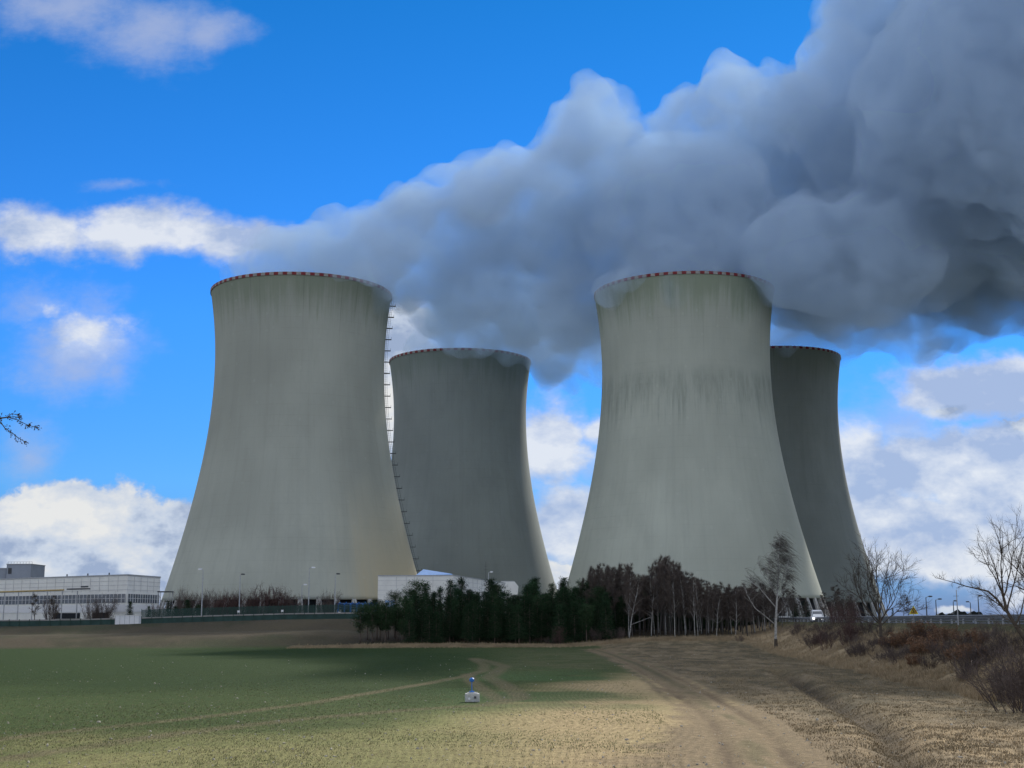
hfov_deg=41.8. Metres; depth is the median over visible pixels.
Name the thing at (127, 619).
equipment cabinet
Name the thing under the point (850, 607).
red shrub
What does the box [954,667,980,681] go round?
brown shrub
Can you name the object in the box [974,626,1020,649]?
brown shrub
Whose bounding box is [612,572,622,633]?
birch tree
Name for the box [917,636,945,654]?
oak bush
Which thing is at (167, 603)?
conifer
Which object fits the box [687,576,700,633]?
birch tree
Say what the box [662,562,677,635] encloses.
birch tree
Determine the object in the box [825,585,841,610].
birch tree
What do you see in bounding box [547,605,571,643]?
spruce tree
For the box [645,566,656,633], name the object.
birch tree
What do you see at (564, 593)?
spruce tree
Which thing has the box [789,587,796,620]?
birch tree
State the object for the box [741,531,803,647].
birch tree
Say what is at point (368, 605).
pine tree
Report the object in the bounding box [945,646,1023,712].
bare bush
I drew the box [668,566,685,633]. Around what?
birch tree
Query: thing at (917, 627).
oak bush
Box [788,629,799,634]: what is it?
brown shrub
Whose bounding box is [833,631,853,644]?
brown shrub
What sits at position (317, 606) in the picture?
fence
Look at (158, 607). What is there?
bare shrub
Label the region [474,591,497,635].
spruce tree
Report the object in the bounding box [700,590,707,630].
birch tree
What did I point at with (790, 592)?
birch tree
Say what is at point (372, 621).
pine tree
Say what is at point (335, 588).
street lamp
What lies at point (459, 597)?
spruce tree
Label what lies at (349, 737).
stubble
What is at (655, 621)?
spruce tree
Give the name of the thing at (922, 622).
road
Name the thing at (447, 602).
spruce tree
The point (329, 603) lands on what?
bare shrub
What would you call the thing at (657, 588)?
birch tree
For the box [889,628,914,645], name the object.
oak bush
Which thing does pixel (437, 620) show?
spruce tree
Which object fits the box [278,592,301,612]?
bare shrub
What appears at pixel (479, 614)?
spruce tree
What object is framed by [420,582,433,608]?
spruce tree
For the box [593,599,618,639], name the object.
spruce tree
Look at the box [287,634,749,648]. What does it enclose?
edge straw
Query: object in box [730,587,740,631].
birch tree
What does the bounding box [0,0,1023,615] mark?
sky
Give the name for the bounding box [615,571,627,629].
birch tree
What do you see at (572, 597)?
spruce tree
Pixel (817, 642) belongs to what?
red shrub
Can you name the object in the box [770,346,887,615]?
cooling tower
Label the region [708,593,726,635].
birch tree
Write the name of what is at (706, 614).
birch tree
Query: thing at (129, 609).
conifer
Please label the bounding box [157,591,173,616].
steel frame stand
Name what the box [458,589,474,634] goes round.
spruce tree
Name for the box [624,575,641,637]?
birch tree
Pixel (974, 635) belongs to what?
oak bush
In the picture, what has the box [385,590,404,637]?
pine tree
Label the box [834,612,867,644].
red shrub
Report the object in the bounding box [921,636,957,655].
brown shrub
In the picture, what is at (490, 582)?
spruce tree
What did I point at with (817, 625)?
brown shrub
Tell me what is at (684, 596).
birch tree
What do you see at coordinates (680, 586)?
birch tree
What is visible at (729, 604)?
birch tree
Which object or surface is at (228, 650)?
ground
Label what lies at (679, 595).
birch tree
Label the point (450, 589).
spruce tree
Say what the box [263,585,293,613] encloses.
bare shrub
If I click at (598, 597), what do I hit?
pine tree
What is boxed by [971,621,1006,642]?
brown shrub
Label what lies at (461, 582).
spruce tree
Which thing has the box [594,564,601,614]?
birch tree
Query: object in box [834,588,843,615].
birch tree
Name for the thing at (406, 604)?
pine tree
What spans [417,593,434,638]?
spruce tree
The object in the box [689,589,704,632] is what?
birch tree
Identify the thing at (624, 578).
birch tree
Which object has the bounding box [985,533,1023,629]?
bare tree
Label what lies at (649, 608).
birch tree
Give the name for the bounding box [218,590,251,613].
bare shrub
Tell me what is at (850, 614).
red shrub
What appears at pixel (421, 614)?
spruce tree
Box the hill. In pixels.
[937,610,982,614]
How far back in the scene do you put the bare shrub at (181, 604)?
334.62 m
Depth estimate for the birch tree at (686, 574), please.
249.43 m
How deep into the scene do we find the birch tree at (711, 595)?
237.03 m
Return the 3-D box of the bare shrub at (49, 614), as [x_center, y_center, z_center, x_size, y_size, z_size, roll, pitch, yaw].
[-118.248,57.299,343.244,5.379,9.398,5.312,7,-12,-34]
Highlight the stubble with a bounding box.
[0,693,687,767]
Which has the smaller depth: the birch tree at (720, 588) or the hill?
the birch tree at (720, 588)
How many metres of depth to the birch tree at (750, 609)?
236.56 m
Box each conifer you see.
[125,601,134,614]
[164,600,171,615]
[181,599,191,615]
[790,603,799,620]
[800,601,811,620]
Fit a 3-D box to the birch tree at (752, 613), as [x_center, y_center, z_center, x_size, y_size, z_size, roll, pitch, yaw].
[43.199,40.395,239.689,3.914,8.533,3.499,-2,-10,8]
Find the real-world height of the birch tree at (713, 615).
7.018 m
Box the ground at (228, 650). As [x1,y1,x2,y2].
[0,619,1023,767]
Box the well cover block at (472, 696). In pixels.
[465,692,479,701]
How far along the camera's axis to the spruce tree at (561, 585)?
250.17 m
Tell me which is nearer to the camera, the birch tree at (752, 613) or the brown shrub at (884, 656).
the brown shrub at (884, 656)
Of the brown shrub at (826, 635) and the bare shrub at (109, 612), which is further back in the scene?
the bare shrub at (109, 612)
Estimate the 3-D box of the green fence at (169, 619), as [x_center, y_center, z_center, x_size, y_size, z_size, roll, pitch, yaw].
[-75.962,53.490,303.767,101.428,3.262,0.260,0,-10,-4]
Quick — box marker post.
[469,678,473,691]
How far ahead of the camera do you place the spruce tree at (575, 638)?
235.26 m
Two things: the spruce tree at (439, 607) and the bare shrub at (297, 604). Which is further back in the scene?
the bare shrub at (297, 604)
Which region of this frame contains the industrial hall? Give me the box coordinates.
[0,573,160,619]
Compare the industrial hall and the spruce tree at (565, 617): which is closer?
the spruce tree at (565, 617)
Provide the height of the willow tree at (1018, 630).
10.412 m
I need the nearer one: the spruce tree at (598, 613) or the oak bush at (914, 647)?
the oak bush at (914, 647)
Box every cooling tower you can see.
[159,272,421,615]
[389,348,556,603]
[568,271,830,617]
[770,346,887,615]
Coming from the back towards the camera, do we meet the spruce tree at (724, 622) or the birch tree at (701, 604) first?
the spruce tree at (724, 622)
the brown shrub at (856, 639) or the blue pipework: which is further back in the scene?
the blue pipework
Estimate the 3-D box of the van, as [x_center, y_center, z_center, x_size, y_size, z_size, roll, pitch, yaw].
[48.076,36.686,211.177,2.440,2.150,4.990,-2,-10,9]
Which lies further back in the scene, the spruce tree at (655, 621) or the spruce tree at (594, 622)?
the spruce tree at (655, 621)
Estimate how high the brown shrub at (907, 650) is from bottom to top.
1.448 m
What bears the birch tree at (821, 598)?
on the ground at (228, 650)
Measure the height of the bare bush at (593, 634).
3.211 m
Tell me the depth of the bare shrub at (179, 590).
339.52 m
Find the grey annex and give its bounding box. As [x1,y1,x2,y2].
[0,568,6,577]
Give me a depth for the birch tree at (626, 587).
248.87 m
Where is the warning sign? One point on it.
(913, 612)
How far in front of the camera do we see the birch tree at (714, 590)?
248.97 m
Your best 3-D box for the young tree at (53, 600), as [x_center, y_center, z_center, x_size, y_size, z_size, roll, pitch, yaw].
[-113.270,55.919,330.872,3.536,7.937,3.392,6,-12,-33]
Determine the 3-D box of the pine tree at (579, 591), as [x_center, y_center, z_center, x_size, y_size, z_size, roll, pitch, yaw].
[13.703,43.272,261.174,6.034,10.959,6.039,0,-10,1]
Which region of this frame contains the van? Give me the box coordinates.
[809,610,824,622]
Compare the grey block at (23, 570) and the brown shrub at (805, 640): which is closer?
the brown shrub at (805, 640)
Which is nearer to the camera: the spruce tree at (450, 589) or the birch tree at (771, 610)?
the birch tree at (771, 610)
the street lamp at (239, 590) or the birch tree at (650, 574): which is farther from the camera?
the street lamp at (239, 590)
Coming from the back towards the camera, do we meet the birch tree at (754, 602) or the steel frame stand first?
the steel frame stand
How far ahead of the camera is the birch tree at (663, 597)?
245.42 m
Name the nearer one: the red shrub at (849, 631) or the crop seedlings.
the crop seedlings
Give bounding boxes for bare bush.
[552,624,568,643]
[582,626,612,640]
[605,628,625,638]
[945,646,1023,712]
[956,660,1023,703]
[973,637,1023,692]
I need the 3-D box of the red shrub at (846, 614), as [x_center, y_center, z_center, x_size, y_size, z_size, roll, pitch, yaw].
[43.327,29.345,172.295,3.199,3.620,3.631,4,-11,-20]
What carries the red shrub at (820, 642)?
on the ground at (228, 650)
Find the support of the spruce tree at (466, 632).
on the ground at (228, 650)
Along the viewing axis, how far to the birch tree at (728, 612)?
239.01 m
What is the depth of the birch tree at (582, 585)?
260.47 m
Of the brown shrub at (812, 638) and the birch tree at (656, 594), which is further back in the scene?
the birch tree at (656, 594)
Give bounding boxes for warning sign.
[909,607,917,618]
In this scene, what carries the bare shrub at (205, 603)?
on the ground at (228, 650)
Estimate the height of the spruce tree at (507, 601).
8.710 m
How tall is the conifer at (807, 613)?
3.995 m
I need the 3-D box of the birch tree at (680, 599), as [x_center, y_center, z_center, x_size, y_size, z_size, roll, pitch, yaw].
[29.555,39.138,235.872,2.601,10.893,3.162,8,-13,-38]
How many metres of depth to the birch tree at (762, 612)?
239.21 m
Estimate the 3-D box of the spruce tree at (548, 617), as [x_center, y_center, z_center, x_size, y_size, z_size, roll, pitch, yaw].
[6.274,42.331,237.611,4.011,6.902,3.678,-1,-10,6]
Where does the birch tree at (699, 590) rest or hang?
on the ground at (228, 650)
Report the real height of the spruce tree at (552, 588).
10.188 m
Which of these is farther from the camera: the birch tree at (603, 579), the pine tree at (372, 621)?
the birch tree at (603, 579)
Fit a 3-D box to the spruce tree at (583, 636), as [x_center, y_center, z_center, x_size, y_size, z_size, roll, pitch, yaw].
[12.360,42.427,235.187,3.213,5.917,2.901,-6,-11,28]
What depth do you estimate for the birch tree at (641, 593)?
239.72 m
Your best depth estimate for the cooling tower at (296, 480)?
599.98 m
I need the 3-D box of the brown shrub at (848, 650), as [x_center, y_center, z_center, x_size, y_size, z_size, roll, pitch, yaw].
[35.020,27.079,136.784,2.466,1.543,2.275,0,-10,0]
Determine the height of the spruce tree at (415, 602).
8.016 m
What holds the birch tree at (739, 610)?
on the ground at (228, 650)
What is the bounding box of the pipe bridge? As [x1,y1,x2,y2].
[0,586,89,619]
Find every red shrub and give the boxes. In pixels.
[806,627,826,646]
[816,603,842,623]
[817,628,836,649]
[825,606,844,626]
[833,595,859,621]
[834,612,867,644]
[838,600,859,624]
[840,616,859,636]
[845,604,863,623]
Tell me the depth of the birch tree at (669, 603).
241.69 m
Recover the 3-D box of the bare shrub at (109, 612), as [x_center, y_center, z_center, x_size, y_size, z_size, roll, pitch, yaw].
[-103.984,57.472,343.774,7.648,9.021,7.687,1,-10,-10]
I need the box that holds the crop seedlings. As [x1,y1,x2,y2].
[0,668,669,767]
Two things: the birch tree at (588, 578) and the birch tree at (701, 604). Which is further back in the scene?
the birch tree at (588, 578)
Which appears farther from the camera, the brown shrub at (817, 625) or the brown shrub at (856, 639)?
the brown shrub at (817, 625)
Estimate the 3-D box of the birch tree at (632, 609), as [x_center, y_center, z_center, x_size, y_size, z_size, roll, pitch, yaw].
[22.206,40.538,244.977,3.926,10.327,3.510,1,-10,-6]
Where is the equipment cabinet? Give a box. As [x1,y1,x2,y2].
[115,615,141,623]
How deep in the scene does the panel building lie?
368.30 m
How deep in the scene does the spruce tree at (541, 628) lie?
236.17 m
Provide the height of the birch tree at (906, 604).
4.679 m
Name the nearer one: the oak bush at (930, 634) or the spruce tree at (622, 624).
the oak bush at (930, 634)
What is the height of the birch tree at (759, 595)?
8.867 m
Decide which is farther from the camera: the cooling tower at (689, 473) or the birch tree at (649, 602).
the cooling tower at (689, 473)
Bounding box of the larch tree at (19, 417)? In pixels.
[0,410,41,444]
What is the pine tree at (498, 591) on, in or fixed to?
on the ground at (228, 650)
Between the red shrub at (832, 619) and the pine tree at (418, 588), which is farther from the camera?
the pine tree at (418, 588)
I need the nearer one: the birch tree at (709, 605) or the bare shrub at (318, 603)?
the birch tree at (709, 605)
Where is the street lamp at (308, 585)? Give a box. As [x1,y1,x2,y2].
[308,567,315,608]
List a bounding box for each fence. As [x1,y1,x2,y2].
[0,612,361,625]
[141,604,392,616]
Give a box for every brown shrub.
[787,622,806,632]
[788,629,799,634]
[793,620,806,629]
[796,633,816,645]
[802,637,821,647]
[806,633,818,642]
[810,621,829,630]
[818,629,838,640]
[819,632,838,642]
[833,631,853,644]
[845,633,861,645]
[845,644,862,656]
[849,643,869,656]
[851,637,876,655]
[852,618,874,633]
[867,623,894,638]
[868,649,890,661]
[875,635,895,651]
[880,648,897,659]
[882,645,909,664]
[898,644,919,655]
[911,625,939,639]
[916,652,942,668]
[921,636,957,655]
[932,646,956,663]
[936,631,974,651]
[946,657,979,672]
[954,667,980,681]
[955,645,994,670]
[966,645,998,665]
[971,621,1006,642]
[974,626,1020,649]
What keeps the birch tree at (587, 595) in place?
on the ground at (228, 650)
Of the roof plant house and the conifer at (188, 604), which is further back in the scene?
the roof plant house
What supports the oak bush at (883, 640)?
on the ground at (228, 650)
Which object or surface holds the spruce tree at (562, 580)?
on the ground at (228, 650)
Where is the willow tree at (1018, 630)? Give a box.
[932,501,1023,640]
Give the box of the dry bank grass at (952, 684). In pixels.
[734,622,1023,708]
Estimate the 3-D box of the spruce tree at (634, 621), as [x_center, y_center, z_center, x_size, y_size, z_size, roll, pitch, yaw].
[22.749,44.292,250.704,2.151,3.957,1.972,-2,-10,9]
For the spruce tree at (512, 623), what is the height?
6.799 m
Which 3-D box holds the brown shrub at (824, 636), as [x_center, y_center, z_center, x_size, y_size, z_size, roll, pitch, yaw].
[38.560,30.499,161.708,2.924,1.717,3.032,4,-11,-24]
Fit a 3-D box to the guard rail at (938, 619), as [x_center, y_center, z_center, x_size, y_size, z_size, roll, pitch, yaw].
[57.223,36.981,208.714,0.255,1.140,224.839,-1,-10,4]
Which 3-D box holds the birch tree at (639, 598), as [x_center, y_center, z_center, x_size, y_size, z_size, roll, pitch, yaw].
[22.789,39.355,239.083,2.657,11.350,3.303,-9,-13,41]
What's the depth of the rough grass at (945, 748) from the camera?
57.38 m
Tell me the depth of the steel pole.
117.27 m
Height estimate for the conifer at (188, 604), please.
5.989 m
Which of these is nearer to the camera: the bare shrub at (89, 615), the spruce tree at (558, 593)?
the spruce tree at (558, 593)
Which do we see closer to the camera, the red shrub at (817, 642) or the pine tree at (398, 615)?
the red shrub at (817, 642)
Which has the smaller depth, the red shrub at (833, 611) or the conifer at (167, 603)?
the red shrub at (833, 611)
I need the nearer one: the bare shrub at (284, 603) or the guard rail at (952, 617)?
the guard rail at (952, 617)
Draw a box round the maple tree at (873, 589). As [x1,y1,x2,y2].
[822,533,931,638]
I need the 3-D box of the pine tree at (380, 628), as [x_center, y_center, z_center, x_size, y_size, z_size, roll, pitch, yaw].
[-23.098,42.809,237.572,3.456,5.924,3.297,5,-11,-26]
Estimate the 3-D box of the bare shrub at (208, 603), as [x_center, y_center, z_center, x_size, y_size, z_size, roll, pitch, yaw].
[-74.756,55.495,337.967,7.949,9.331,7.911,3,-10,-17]
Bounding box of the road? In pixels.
[780,621,1023,623]
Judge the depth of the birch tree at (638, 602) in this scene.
241.39 m
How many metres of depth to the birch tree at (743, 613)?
237.64 m
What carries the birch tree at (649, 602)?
on the ground at (228, 650)
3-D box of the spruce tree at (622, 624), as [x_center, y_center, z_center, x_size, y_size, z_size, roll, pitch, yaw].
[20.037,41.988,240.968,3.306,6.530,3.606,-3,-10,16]
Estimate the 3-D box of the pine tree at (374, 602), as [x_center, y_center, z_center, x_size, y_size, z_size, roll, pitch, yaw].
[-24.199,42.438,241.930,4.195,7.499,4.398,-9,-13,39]
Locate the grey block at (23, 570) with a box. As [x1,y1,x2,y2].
[6,564,45,577]
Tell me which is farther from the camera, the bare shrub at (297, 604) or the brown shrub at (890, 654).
the bare shrub at (297, 604)
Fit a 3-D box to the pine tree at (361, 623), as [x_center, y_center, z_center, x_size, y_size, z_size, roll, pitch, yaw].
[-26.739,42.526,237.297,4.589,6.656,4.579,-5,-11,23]
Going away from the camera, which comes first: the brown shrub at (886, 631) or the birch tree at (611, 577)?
the brown shrub at (886, 631)
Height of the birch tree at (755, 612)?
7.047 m
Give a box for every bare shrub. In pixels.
[42,592,60,618]
[80,596,105,618]
[92,591,119,618]
[146,602,164,616]
[170,590,194,615]
[175,581,190,614]
[184,591,211,615]
[192,591,215,613]
[200,588,231,614]
[210,592,240,614]
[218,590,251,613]
[232,585,254,613]
[243,583,282,613]
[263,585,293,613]
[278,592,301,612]
[281,594,307,612]
[315,597,327,611]
[322,590,341,612]
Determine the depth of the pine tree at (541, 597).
241.78 m
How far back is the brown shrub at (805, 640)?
172.28 m
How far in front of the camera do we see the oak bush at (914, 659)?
106.97 m
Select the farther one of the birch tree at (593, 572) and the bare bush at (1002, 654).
the birch tree at (593, 572)
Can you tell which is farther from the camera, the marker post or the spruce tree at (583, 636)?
the spruce tree at (583, 636)
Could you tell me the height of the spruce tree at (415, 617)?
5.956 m
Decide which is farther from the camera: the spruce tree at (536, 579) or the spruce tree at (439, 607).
the spruce tree at (536, 579)
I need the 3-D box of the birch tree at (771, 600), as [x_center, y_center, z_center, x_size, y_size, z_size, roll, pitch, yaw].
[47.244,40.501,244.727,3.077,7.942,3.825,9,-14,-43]
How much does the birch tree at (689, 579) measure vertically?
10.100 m
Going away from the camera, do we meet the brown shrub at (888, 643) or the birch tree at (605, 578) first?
the brown shrub at (888, 643)
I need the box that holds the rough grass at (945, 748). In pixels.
[606,641,1023,767]
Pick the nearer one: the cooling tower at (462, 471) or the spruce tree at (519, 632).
the spruce tree at (519, 632)
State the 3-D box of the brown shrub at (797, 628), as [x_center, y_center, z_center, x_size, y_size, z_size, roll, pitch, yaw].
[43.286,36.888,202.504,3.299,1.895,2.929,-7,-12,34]
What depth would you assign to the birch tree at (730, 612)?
240.70 m
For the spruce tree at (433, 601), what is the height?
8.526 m
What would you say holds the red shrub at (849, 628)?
on the ground at (228, 650)
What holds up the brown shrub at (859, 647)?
on the ground at (228, 650)
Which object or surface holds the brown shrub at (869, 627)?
on the ground at (228, 650)
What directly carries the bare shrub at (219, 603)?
on the ground at (228, 650)
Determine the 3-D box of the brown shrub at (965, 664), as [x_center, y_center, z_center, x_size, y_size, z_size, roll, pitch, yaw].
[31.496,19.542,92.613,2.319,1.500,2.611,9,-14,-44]
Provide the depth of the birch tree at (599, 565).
254.60 m
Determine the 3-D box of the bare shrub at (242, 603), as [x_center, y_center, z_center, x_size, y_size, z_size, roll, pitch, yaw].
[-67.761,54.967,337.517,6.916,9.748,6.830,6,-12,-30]
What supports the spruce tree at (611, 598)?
on the ground at (228, 650)
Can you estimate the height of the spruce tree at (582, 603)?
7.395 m
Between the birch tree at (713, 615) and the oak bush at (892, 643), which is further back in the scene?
the birch tree at (713, 615)
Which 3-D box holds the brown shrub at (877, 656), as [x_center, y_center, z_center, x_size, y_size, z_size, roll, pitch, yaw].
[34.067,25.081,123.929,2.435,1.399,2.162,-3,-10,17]
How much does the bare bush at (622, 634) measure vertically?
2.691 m
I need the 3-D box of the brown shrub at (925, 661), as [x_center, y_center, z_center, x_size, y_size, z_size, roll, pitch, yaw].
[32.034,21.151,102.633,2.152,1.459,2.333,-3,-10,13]
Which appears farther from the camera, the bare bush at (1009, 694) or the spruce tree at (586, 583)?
the spruce tree at (586, 583)
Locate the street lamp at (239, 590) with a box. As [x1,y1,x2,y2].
[239,573,244,609]
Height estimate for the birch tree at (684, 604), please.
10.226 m
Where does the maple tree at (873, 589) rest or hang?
on the ground at (228, 650)
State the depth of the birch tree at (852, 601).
218.66 m
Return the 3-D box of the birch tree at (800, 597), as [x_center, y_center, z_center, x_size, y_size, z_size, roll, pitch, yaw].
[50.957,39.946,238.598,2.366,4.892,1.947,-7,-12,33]
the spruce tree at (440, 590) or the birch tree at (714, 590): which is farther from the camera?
the spruce tree at (440, 590)
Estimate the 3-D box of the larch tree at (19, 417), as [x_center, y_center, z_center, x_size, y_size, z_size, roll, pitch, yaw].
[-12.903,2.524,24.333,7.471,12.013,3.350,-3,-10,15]
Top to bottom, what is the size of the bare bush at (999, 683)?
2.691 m
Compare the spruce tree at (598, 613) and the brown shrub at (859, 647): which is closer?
the brown shrub at (859, 647)
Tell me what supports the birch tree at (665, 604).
on the ground at (228, 650)
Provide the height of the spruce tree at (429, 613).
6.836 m
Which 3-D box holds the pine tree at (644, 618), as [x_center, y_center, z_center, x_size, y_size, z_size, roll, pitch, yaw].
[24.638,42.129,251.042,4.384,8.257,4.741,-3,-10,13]
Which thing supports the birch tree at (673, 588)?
on the ground at (228, 650)
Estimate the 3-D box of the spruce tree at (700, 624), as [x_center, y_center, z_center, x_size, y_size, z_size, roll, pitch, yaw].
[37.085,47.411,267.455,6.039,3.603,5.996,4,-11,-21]
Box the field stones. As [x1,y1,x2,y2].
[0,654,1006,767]
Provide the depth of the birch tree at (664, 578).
238.64 m
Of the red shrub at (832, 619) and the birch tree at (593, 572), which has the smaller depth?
the red shrub at (832, 619)
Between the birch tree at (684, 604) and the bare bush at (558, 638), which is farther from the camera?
the birch tree at (684, 604)
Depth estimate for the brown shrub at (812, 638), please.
170.60 m
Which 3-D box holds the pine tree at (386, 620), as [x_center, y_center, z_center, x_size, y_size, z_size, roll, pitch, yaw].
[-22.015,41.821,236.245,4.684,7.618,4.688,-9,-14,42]
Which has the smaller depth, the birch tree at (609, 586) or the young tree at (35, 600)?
the birch tree at (609, 586)
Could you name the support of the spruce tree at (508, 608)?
on the ground at (228, 650)
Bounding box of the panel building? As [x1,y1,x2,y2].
[378,569,504,608]
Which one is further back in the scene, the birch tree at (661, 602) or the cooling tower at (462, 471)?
the cooling tower at (462, 471)
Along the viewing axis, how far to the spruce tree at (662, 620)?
265.98 m
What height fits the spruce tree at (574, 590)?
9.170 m
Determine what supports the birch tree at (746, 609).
on the ground at (228, 650)
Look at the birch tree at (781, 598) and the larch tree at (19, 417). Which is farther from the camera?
the birch tree at (781, 598)
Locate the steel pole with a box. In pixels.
[956,590,958,624]
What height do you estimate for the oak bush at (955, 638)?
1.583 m
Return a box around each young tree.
[29,593,40,619]
[49,595,61,618]
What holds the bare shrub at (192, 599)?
on the ground at (228, 650)
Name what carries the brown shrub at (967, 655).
on the ground at (228, 650)
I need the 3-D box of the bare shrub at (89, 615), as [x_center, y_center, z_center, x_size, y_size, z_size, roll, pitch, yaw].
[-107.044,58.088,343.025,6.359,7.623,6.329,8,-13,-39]
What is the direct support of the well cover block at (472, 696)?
on the ground at (228, 650)
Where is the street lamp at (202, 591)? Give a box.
[198,568,202,615]
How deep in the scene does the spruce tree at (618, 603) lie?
242.98 m
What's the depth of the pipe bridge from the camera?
356.69 m
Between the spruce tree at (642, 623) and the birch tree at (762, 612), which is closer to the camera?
the birch tree at (762, 612)
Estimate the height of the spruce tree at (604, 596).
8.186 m
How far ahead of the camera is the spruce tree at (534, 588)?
252.96 m
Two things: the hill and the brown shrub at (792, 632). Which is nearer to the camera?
the brown shrub at (792, 632)
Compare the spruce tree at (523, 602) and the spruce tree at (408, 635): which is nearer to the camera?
the spruce tree at (408, 635)
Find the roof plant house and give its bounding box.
[501,581,517,597]
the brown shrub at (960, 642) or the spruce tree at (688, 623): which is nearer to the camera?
the brown shrub at (960, 642)
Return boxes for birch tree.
[578,577,585,607]
[584,572,599,604]
[584,576,595,603]
[588,566,596,607]
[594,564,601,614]
[597,563,603,598]
[600,568,610,609]
[604,564,615,611]
[607,573,626,635]
[608,567,616,614]
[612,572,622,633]
[614,568,625,613]
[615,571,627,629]
[620,564,631,613]
[622,563,635,635]
[623,566,634,632]
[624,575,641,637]
[625,579,636,633]
[626,577,650,636]
[629,572,647,634]
[635,574,647,618]
[636,577,649,634]
[637,579,658,633]
[643,586,659,630]
[644,578,660,635]
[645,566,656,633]
[649,564,670,635]
[650,559,665,634]
[650,569,660,632]
[655,569,670,634]
[657,556,671,635]
[657,563,665,628]
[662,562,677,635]
[662,572,675,633]
[666,569,682,636]
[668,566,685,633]
[673,575,686,635]
[674,567,687,632]
[675,571,692,634]
[677,567,688,631]
[677,579,687,633]
[682,571,690,631]
[683,581,696,634]
[685,580,699,632]
[686,578,701,631]
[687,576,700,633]
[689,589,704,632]
[691,577,704,633]
[695,582,703,630]
[698,582,714,634]
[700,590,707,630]
[701,594,715,632]
[705,584,718,634]
[705,595,718,632]
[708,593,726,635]
[711,585,720,630]
[715,589,727,632]
[717,580,728,632]
[720,587,737,631]
[721,590,733,633]
[722,597,737,633]
[728,589,744,634]
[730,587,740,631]
[732,592,745,631]
[737,585,749,634]
[738,587,753,635]
[740,590,755,631]
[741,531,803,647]
[745,588,761,632]
[747,590,756,632]
[747,594,760,628]
[750,585,759,630]
[751,582,763,627]
[755,597,770,630]
[756,585,768,623]
[756,587,769,630]
[760,598,777,628]
[767,585,778,627]
[768,590,780,626]
[777,584,790,626]
[784,589,791,616]
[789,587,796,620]
[795,595,802,620]
[802,598,808,615]
[818,596,829,620]
[820,591,829,619]
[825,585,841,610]
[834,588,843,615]
[847,595,857,610]
[896,594,909,615]
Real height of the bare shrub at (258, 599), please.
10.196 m
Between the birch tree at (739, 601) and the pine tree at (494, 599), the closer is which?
the birch tree at (739, 601)
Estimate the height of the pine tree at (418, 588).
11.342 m
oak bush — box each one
[877,634,894,646]
[884,632,901,648]
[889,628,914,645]
[904,635,935,655]
[904,653,923,665]
[907,619,940,639]
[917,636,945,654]
[926,629,949,641]
[935,625,961,641]
[940,643,972,664]
[950,627,978,644]
[970,631,990,644]
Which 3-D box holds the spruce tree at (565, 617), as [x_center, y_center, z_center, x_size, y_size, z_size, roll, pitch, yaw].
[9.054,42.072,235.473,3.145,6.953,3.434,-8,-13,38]
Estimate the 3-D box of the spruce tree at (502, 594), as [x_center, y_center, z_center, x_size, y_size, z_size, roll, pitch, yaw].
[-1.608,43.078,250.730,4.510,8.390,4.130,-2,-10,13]
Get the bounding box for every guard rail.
[772,614,1023,623]
[789,618,1023,622]
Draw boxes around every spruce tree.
[401,607,417,643]
[406,609,419,640]
[410,594,421,638]
[414,608,427,641]
[416,606,439,643]
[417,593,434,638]
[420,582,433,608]
[426,612,446,642]
[430,592,440,632]
[433,600,445,639]
[435,586,443,608]
[442,578,455,626]
[443,597,452,633]
[446,588,464,638]
[455,576,467,636]
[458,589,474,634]
[459,603,477,643]
[469,591,484,634]
[473,606,488,641]
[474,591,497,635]
[479,578,498,624]
[497,592,506,622]
[498,594,523,637]
[498,604,517,642]
[501,593,513,640]
[504,606,521,643]
[510,604,529,643]
[516,595,533,637]
[518,583,538,629]
[521,597,539,643]
[527,581,546,633]
[528,577,542,613]
[533,602,548,642]
[542,604,556,642]
[545,592,555,638]
[546,582,562,622]
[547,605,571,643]
[550,590,568,632]
[553,581,570,624]
[553,586,571,637]
[555,577,570,632]
[560,603,571,639]
[565,600,587,641]
[566,593,584,636]
[569,587,581,628]
[575,598,591,633]
[577,609,592,641]
[580,578,601,629]
[588,601,604,633]
[588,608,599,639]
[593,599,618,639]
[598,592,617,635]
[604,596,618,630]
[612,596,627,633]
[616,600,629,633]
[632,611,637,627]
[641,617,649,629]
[649,611,659,628]
[653,609,673,627]
[672,604,683,625]
[675,615,704,630]
[688,616,711,629]
[714,618,735,629]
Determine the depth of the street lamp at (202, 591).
314.22 m
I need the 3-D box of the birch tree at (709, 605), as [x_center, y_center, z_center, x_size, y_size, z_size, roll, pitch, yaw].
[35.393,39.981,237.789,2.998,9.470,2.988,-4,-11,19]
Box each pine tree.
[346,605,371,642]
[359,602,373,639]
[361,603,380,642]
[369,598,384,639]
[373,600,400,642]
[374,610,387,641]
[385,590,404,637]
[390,608,406,641]
[394,596,417,640]
[402,580,431,616]
[480,583,510,615]
[482,593,503,632]
[530,592,555,639]
[570,579,588,611]
[576,602,594,641]
[585,586,608,627]
[641,592,649,630]
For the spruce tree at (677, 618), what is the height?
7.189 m
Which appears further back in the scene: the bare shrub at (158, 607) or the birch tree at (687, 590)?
the bare shrub at (158, 607)
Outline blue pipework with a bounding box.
[335,602,375,612]
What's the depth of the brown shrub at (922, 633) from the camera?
119.56 m
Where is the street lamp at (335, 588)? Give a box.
[334,573,339,612]
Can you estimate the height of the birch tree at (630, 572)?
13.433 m
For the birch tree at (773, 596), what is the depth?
240.87 m
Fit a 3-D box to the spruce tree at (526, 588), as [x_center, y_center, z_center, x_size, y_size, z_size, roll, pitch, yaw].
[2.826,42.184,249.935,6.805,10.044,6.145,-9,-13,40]

